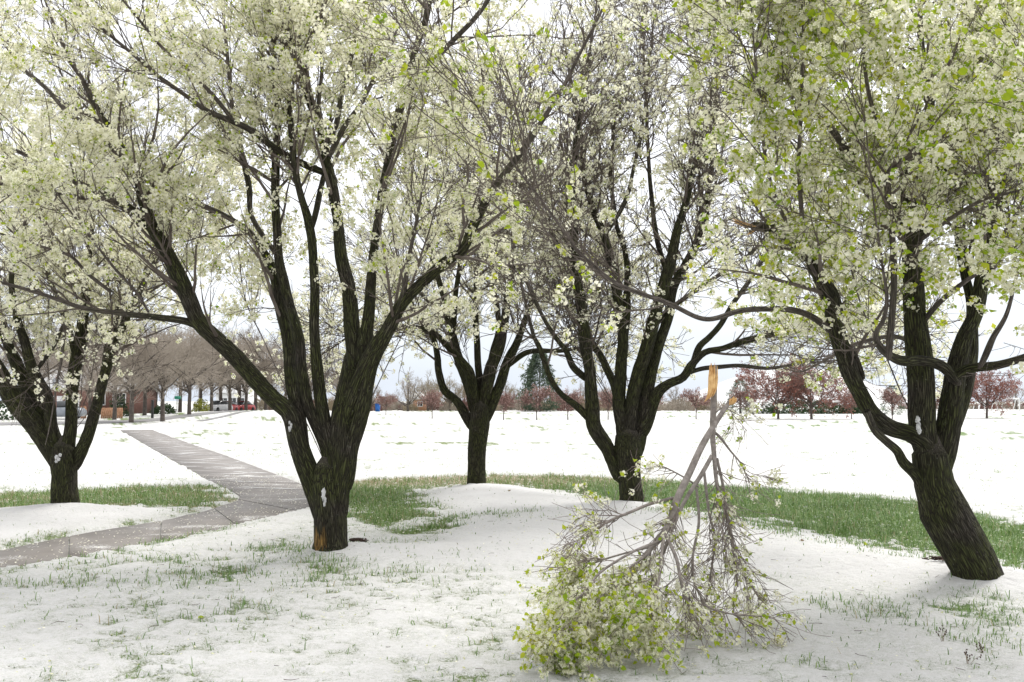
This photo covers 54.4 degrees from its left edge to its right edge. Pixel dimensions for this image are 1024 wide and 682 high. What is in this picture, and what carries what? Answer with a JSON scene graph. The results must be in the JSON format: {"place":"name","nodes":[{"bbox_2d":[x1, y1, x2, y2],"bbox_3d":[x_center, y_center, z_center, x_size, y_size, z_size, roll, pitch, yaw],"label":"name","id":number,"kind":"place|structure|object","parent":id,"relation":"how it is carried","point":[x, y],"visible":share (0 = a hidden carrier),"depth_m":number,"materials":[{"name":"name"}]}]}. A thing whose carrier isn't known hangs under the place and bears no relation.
{"place":"outdoors","nodes":[
{"label":"outdoors","id":0,"kind":"place"},
{"bbox_2d":[0,410,240,424],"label":"road","id":1,"kind":"structure","parent":0,"point":[136,420],"depth_m":77.91,"materials":[{"name":"grey asphalt"}]},
{"bbox_2d":[0,430,308,566],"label":"path","id":2,"kind":"structure","parent":0,"point":[249,507],"depth_m":14.77,"materials":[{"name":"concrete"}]},
{"bbox_2d":[127,432,292,488],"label":"path snow","id":3,"kind":"structure","parent":2,"relation":"on","point":[228,467],"depth_m":23.52,"materials":[{"name":"white snow"}]},
{"bbox_2d":[0,401,1023,681],"bbox_3d":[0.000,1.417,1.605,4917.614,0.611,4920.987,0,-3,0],"label":"ground","id":4,"kind":"structure","parent":0,"point":[78,653],"depth_m":9.37,"materials":[{"name":"white snow"}]},
{"bbox_2d":[0,401,15,419],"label":"bush","id":5,"kind":"object","parent":4,"relation":"on","point":[2,405],"visible":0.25,"depth_m":79.15,"materials":[{"name":"green plant"}]},
{"bbox_2d":[0,327,36,375],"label":"bare tree","id":6,"kind":"object","parent":4,"relation":"on","point":[6,356],"visible":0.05,"depth_m":86.66,"materials":[{"name":"grey plant"}]},
{"bbox_2d":[0,322,81,399],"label":"bare tree","id":7,"kind":"object","parent":4,"relation":"on","point":[43,372],"visible":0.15,"depth_m":83.63,"materials":[{"name":"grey plant"}]},
{"bbox_2d":[52,377,58,408],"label":"sign post","id":8,"kind":"object","parent":4,"relation":"on","point":[54,380],"visible":0.38,"depth_m":67.87,"materials":[{"name":"grey metal"}]},
{"bbox_2d":[30,319,106,371],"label":"bare tree","id":9,"kind":"object","parent":4,"relation":"on","point":[58,327],"visible":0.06,"depth_m":106.13,"materials":[{"name":"grey plant"}]},
{"bbox_2d":[56,401,86,418],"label":"parked car","id":10,"kind":"object","parent":4,"relation":"on","point":[60,409],"visible":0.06,"depth_m":79.19,"materials":[{"name":"silver metal"}]},
{"bbox_2d":[44,367,99,414],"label":"house","id":11,"kind":"structure","parent":4,"relation":"on","point":[59,395],"depth_m":100.62,"materials":[{"name":"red brick"}]},
{"bbox_2d":[49,338,128,409],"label":"bare tree","id":12,"kind":"object","parent":4,"relation":"on","point":[90,398],"visible":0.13,"depth_m":85.61,"materials":[{"name":"grey plant"}]},
{"bbox_2d":[50,326,144,369],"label":"bare tree","id":13,"kind":"object","parent":4,"relation":"on","point":[96,346],"visible":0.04,"depth_m":108.34,"materials":[{"name":"grey plant"}]},
{"bbox_2d":[101,408,122,417],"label":"fence","id":14,"kind":"object","parent":4,"relation":"on","point":[106,412],"visible":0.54,"depth_m":82.78,"materials":[{"name":"brown wood"}]},
{"bbox_2d":[63,334,169,419],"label":"bare tree","id":15,"kind":"object","parent":4,"relation":"on","point":[114,412],"visible":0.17,"depth_m":78.47,"materials":[{"name":"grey plant"}]},
{"bbox_2d":[109,395,128,415],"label":"bush","id":16,"kind":"object","parent":4,"relation":"on","point":[121,406],"visible":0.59,"depth_m":89.66,"materials":[{"name":"green plant"}]},
{"bbox_2d":[100,376,158,414],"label":"house","id":17,"kind":"structure","parent":4,"relation":"on","point":[138,407],"depth_m":105.91,"materials":[{"name":"red brick"}]},
{"bbox_2d":[112,393,125,404],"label":"window","id":18,"kind":"structure","parent":17,"relation":"in","point":[123,394],"depth_m":103.78,"materials":[{"name":"white glass"}]},
{"bbox_2d":[66,321,197,422],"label":"bare tree","id":19,"kind":"object","parent":4,"relation":"on","point":[134,378],"visible":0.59,"depth_m":69.63,"materials":[{"name":"brown plant"}]},
{"bbox_2d":[0,3,288,502],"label":"pear tree","id":20,"kind":"object","parent":4,"relation":"on","point":[29,400],"visible":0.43,"depth_m":14.43,"materials":[{"name":"white plant"}]},
{"bbox_2d":[98,322,200,414],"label":"bare tree","id":21,"kind":"object","parent":4,"relation":"on","point":[145,398],"visible":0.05,"depth_m":91.65,"materials":[{"name":"grey plant"}]},
{"bbox_2d":[151,400,153,417],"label":"post","id":22,"kind":"object","parent":4,"relation":"on","point":[152,408],"visible":0.9,"depth_m":82.74,"materials":[{"name":"black metal"}]},
{"bbox_2d":[124,322,183,390],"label":"bare tree","id":23,"kind":"object","parent":4,"relation":"on","point":[167,338],"visible":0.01,"depth_m":111.28,"materials":[{"name":"grey plant"}]},
{"bbox_2d":[149,403,177,413],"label":"hedge","id":24,"kind":"object","parent":4,"relation":"on","point":[170,410],"visible":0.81,"depth_m":95.48,"materials":[{"name":"green plant"}]},
{"bbox_2d":[118,310,215,421],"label":"bare tree","id":25,"kind":"object","parent":4,"relation":"on","point":[164,387],"visible":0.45,"depth_m":73.21,"materials":[{"name":"brown plant"}]},
{"bbox_2d":[142,323,193,405],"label":"bare tree","id":26,"kind":"object","parent":4,"relation":"on","point":[159,386],"depth_m":119.55,"materials":[{"name":"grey plant"}]},
{"bbox_2d":[174,394,180,411],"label":"street sign","id":27,"kind":"object","parent":4,"relation":"on","point":[177,397],"visible":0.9,"depth_m":104.75,"materials":[{"name":"green metal"}]},
{"bbox_2d":[124,325,234,413],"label":"bare tree","id":28,"kind":"object","parent":4,"relation":"on","point":[188,390],"visible":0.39,"depth_m":91.66,"materials":[{"name":"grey plant"}]},
{"bbox_2d":[158,315,232,411],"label":"bare tree","id":29,"kind":"object","parent":4,"relation":"on","point":[179,405],"visible":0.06,"depth_m":114.61,"materials":[{"name":"grey plant"}]},
{"bbox_2d":[191,398,209,411],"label":"bush","id":30,"kind":"object","parent":4,"relation":"on","point":[200,402],"visible":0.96,"depth_m":111.47,"materials":[{"name":"green plant"}]},
{"bbox_2d":[168,314,250,411],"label":"bare tree","id":31,"kind":"object","parent":4,"relation":"on","point":[200,392],"visible":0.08,"depth_m":127.93,"materials":[{"name":"grey plant"}]},
{"bbox_2d":[172,325,259,410],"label":"bare tree","id":32,"kind":"object","parent":4,"relation":"on","point":[214,388],"visible":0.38,"depth_m":112.24,"materials":[{"name":"grey plant"}]},
{"bbox_2d":[203,400,232,410],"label":"parked car","id":33,"kind":"object","parent":4,"relation":"on","point":[219,405],"visible":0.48,"depth_m":125.10,"materials":[{"name":"white metal"}]},
{"bbox_2d":[197,410,254,420],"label":"footpath","id":34,"kind":"structure","parent":4,"relation":"on","point":[223,416],"depth_m":84.88,"materials":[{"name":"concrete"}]},
{"bbox_2d":[213,401,238,410],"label":"parked car","id":35,"kind":"object","parent":4,"relation":"on","point":[235,406],"visible":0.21,"depth_m":132.36,"materials":[{"name":"red metal"}]},
{"bbox_2d":[197,321,267,410],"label":"bare tree","id":36,"kind":"object","parent":4,"relation":"on","point":[220,397],"visible":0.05,"depth_m":134.72,"materials":[{"name":"grey plant"}]},
{"bbox_2d":[199,325,272,410],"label":"bare tree","id":37,"kind":"object","parent":4,"relation":"on","point":[229,390],"visible":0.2,"depth_m":122.28,"materials":[{"name":"grey plant"}]},
{"bbox_2d":[193,318,280,401],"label":"bare tree","id":38,"kind":"object","parent":4,"relation":"on","point":[239,394],"visible":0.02,"depth_m":137.55,"materials":[{"name":"grey plant"}]},
{"bbox_2d":[216,385,259,404],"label":"building","id":39,"kind":"structure","parent":4,"relation":"on","point":[234,398],"depth_m":169.76,"materials":[{"name":"white paint"}]},
{"bbox_2d":[199,331,283,409],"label":"bare tree","id":40,"kind":"object","parent":4,"relation":"on","point":[244,390],"visible":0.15,"depth_m":125.00,"materials":[{"name":"grey plant"}]},
{"bbox_2d":[235,401,255,409],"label":"parked car","id":41,"kind":"object","parent":4,"relation":"on","point":[251,406],"visible":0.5,"depth_m":137.58,"materials":[{"name":"red metal"}]},
{"bbox_2d":[219,334,286,409],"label":"bare tree","id":42,"kind":"object","parent":4,"relation":"on","point":[270,382],"visible":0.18,"depth_m":126.86,"materials":[{"name":"grey plant"}]},
{"bbox_2d":[223,319,282,409],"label":"bare tree","id":43,"kind":"object","parent":4,"relation":"on","point":[255,400],"visible":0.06,"depth_m":141.18,"materials":[{"name":"grey plant"}]},
{"bbox_2d":[261,334,323,397],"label":"bare tree","id":44,"kind":"object","parent":4,"relation":"on","point":[277,387],"visible":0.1,"depth_m":131.02,"materials":[{"name":"grey plant"}]},
{"bbox_2d":[282,340,342,395],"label":"bare tree","id":45,"kind":"object","parent":4,"relation":"on","point":[332,355],"visible":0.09,"depth_m":134.06,"materials":[{"name":"grey plant"}]},
{"bbox_2d":[308,355,340,395],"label":"bare tree","id":46,"kind":"object","parent":4,"relation":"on","point":[334,382],"visible":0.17,"depth_m":133.49,"materials":[{"name":"grey plant"}]},
{"bbox_2d":[0,0,649,551],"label":"pear tree","id":47,"kind":"object","parent":4,"relation":"on","point":[276,70],"visible":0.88,"depth_m":10.24,"materials":[{"name":"white plant"}]},
{"bbox_2d":[349,538,368,541],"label":"mulch","id":48,"kind":"object","parent":4,"relation":"on","point":[358,539],"visible":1,"depth_m":10.63,"materials":[{"name":"brown wood"}]},
{"bbox_2d":[375,404,379,411],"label":"recycling bin","id":49,"kind":"object","parent":4,"relation":"on","point":[377,407],"visible":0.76,"depth_m":139.41,"materials":[{"name":"blue plastic"}]},
{"bbox_2d":[371,385,388,410],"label":"leafless tree","id":50,"kind":"object","parent":4,"relation":"on","point":[373,398],"visible":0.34,"depth_m":149.79,"materials":[{"name":"grey plant"}]},
{"bbox_2d":[374,393,398,408],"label":"crab apple","id":51,"kind":"object","parent":4,"relation":"on","point":[382,399],"visible":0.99,"depth_m":98.24,"materials":[{"name":"red plant"}]},
{"bbox_2d":[385,367,432,410],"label":"leafless tree","id":52,"kind":"object","parent":4,"relation":"on","point":[407,393],"visible":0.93,"depth_m":145.66,"materials":[{"name":"grey plant"}]},
{"bbox_2d":[413,393,426,410],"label":"building","id":53,"kind":"structure","parent":4,"relation":"on","point":[421,407],"depth_m":157.65,"materials":[{"name":"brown wood"}]},
{"bbox_2d":[411,370,444,410],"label":"leafless tree","id":54,"kind":"object","parent":4,"relation":"on","point":[429,384],"visible":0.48,"depth_m":151.15,"materials":[{"name":"grey plant"}]},
{"bbox_2d":[415,390,445,418],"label":"crab apple","id":55,"kind":"object","parent":4,"relation":"on","point":[431,399],"visible":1,"depth_m":85.90,"materials":[{"name":"red plant"}]},
{"bbox_2d":[432,373,465,410],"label":"leafless tree","id":56,"kind":"object","parent":4,"relation":"on","point":[457,392],"visible":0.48,"depth_m":155.03,"materials":[{"name":"grey plant"}]},
{"bbox_2d":[213,20,695,483],"bbox_3d":[-1.387,-1.678,19.199,9.096,9.362,6.742,0,-3,0],"label":"pear tree","id":57,"kind":"object","parent":4,"relation":"on","point":[482,403],"visible":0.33,"depth_m":18.44,"materials":[{"name":"white plant"}]},
{"bbox_2d":[8,522,1001,680],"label":"twig litter","id":58,"kind":"object","parent":4,"relation":"on","point":[490,628],"visible":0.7,"depth_m":7.85,"materials":[{"name":"brown wood"}]},
{"bbox_2d":[498,391,519,419],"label":"crab apple","id":59,"kind":"object","parent":4,"relation":"on","point":[504,400],"visible":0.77,"depth_m":80.60,"materials":[{"name":"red plant"}]},
{"bbox_2d":[3,514,1018,681],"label":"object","id":60,"kind":"structure","parent":4,"relation":"on","point":[504,594],"depth_m":7.52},
{"bbox_2d":[502,381,519,410],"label":"leafless tree","id":61,"kind":"object","parent":4,"relation":"on","point":[506,390],"visible":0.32,"depth_m":155.84,"materials":[{"name":"grey plant"}]},
{"bbox_2d":[0,446,1023,681],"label":"grass","id":62,"kind":"structure","parent":4,"relation":"on","point":[865,505],"depth_m":13.42,"materials":[{"name":"green plant"}]},
{"bbox_2d":[1,473,1023,584],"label":"shed petals","id":63,"kind":"object","parent":4,"relation":"on","point":[377,517],"visible":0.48,"depth_m":14.47,"materials":[{"name":"white plant"}]},
{"bbox_2d":[510,386,529,410],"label":"leafless tree","id":64,"kind":"object","parent":4,"relation":"on","point":[520,396],"visible":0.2,"depth_m":149.55,"materials":[{"name":"grey plant"}]},
{"bbox_2d":[517,384,554,419],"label":"crab apple","id":65,"kind":"object","parent":4,"relation":"on","point":[525,399],"visible":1,"depth_m":80.84,"materials":[{"name":"red plant"}]},
{"bbox_2d":[514,353,562,411],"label":"pine tree","id":66,"kind":"object","parent":4,"relation":"on","point":[531,372],"visible":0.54,"depth_m":144.00,"materials":[{"name":"green plant"}]},
{"bbox_2d":[547,388,584,419],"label":"crab apple","id":67,"kind":"object","parent":4,"relation":"on","point":[572,396],"visible":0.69,"depth_m":82.00,"materials":[{"name":"red plant"}]},
{"bbox_2d":[568,382,584,397],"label":"leafless tree","id":68,"kind":"object","parent":4,"relation":"on","point":[583,391],"visible":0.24,"depth_m":155.66,"materials":[{"name":"plant"}]},
{"bbox_2d":[598,389,611,419],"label":"crab apple","id":69,"kind":"object","parent":4,"relation":"on","point":[605,402],"visible":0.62,"depth_m":82.09,"materials":[{"name":"red plant"}]},
{"bbox_2d":[598,381,611,410],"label":"leafless tree","id":70,"kind":"object","parent":4,"relation":"on","point":[604,389],"visible":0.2,"depth_m":159.75,"materials":[{"name":"plant"}]},
{"bbox_2d":[252,392,1015,410],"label":"shrubbery","id":71,"kind":"object","parent":4,"relation":"on","point":[415,408],"visible":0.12,"depth_m":155.23,"materials":[{"name":"plant"}]},
{"bbox_2d":[257,394,1023,410],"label":"shrubbery","id":72,"kind":"object","parent":4,"relation":"on","point":[678,406],"visible":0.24,"depth_m":157.28,"materials":[{"name":"plant"}]},
{"bbox_2d":[267,395,1023,410],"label":"shrubbery","id":73,"kind":"object","parent":4,"relation":"on","point":[561,407],"visible":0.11,"depth_m":154.68,"materials":[{"name":"plant"}]},
{"bbox_2d":[512,363,830,681],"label":"fallen branch","id":74,"kind":"object","parent":4,"relation":"on","point":[644,620],"visible":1,"depth_m":6.40,"materials":[{"name":"green plant"}]},
{"bbox_2d":[324,0,1023,580],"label":"pear tree","id":75,"kind":"object","parent":4,"relation":"on","point":[962,150],"visible":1,"depth_m":7.47,"materials":[{"name":"green plant"}]},
{"bbox_2d":[664,385,687,404],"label":"leafless tree","id":76,"kind":"object","parent":4,"relation":"on","point":[674,396],"visible":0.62,"depth_m":164.56,"materials":[{"name":"plant"}]},
{"bbox_2d":[680,386,710,418],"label":"crab apple","id":77,"kind":"object","parent":4,"relation":"on","point":[692,397],"visible":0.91,"depth_m":85.94,"materials":[{"name":"red plant"}]},
{"bbox_2d":[416,0,989,501],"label":"pear tree","id":78,"kind":"object","parent":4,"relation":"on","point":[636,410],"visible":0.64,"depth_m":14.76,"materials":[{"name":"white plant"}]},
{"bbox_2d":[722,379,753,413],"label":"tree","id":79,"kind":"object","parent":4,"relation":"on","point":[742,390],"visible":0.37,"depth_m":119.63,"materials":[{"name":"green plant"}]},
{"bbox_2d":[728,383,762,417],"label":"crab apple","id":80,"kind":"object","parent":4,"relation":"on","point":[736,393],"visible":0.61,"depth_m":88.74,"materials":[{"name":"red plant"}]},
{"bbox_2d":[732,361,824,418],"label":"crab apple","id":81,"kind":"object","parent":4,"relation":"on","point":[768,397],"visible":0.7,"depth_m":85.53,"materials":[{"name":"red plant"}]},
{"bbox_2d":[750,399,861,413],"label":"hedge","id":82,"kind":"object","parent":4,"relation":"on","point":[788,406],"visible":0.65,"depth_m":119.28,"materials":[{"name":"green plant"}]},
{"bbox_2d":[762,351,855,418],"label":"crab apple","id":83,"kind":"object","parent":4,"relation":"on","point":[839,397],"visible":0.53,"depth_m":83.71,"materials":[{"name":"red plant"}]},
{"bbox_2d":[836,391,857,418],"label":"crab apple","id":84,"kind":"object","parent":4,"relation":"on","point":[854,402],"visible":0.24,"depth_m":85.93,"materials":[{"name":"red plant"}]},
{"bbox_2d":[873,386,906,418],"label":"crab apple","id":85,"kind":"object","parent":4,"relation":"on","point":[892,398],"visible":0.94,"depth_m":85.76,"materials":[{"name":"red plant"}]},
{"bbox_2d":[878,386,906,414],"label":"tree","id":86,"kind":"object","parent":4,"relation":"on","point":[885,407],"visible":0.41,"depth_m":109.68,"materials":[{"name":"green plant"}]},
{"bbox_2d":[922,556,943,560],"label":"mulch","id":87,"kind":"object","parent":4,"relation":"on","point":[939,558],"visible":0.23,"depth_m":9.10,"materials":[{"name":"brown wood"}]},
{"bbox_2d":[935,389,940,410],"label":"crab apple","id":88,"kind":"object","parent":4,"relation":"on","point":[937,401],"visible":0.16,"depth_m":85.91,"materials":[{"name":"brown plant"}]},
{"bbox_2d":[936,625,946,640],"bbox_3d":[2.805,1.927,6.528,0.081,0.119,0.073,0,-3,0],"label":"seedhead weed","id":89,"kind":"object","parent":4,"relation":"on","point":[941,634],"visible":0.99,"depth_m":6.52,"materials":[{"name":"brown plant"}]},
{"bbox_2d":[964,649,981,663],"bbox_3d":[2.755,1.900,5.939,0.037,0.101,0.124,2,-4,-31],"label":"seedhead weed","id":90,"kind":"object","parent":4,"relation":"on","point":[966,654],"visible":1,"depth_m":5.96,"materials":[{"name":"brown plant"}]},
{"bbox_2d":[976,642,983,652],"bbox_3d":[2.942,1.937,6.254,0.050,0.086,0.040,2,-4,-29],"label":"seedhead weed","id":91,"kind":"object","parent":4,"relation":"on","point":[981,647],"visible":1,"depth_m":6.25,"materials":[{"name":"brown plant"}]},
{"bbox_2d":[970,369,1022,417],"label":"crab apple","id":92,"kind":"object","parent":4,"relation":"on","point":[983,383],"visible":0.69,"depth_m":87.58,"materials":[{"name":"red plant"}]},
{"bbox_2d":[991,398,1019,410],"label":"soccer goal","id":93,"kind":"object","parent":4,"relation":"on","point":[1018,399],"visible":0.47,"depth_m":149.66,"materials":[{"name":"white paint"}]},
{"bbox_2d":[1003,384,1023,408],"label":"leafless tree","id":94,"kind":"object","parent":4,"relation":"on","point":[1017,403],"visible":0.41,"depth_m":179.57,"materials":[{"name":"plant"}]},
{"bbox_2d":[0,0,1023,400],"label":"sky","id":95,"kind":"structure","parent":0,"point":[701,329],"materials":[{"name":"white"}]},
{"bbox_2d":[663,368,906,406],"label":"hill","id":96,"kind":"structure","parent":0,"point":[723,387],"depth_m":255.34,"materials":[{"name":"white snow"}]}
]}

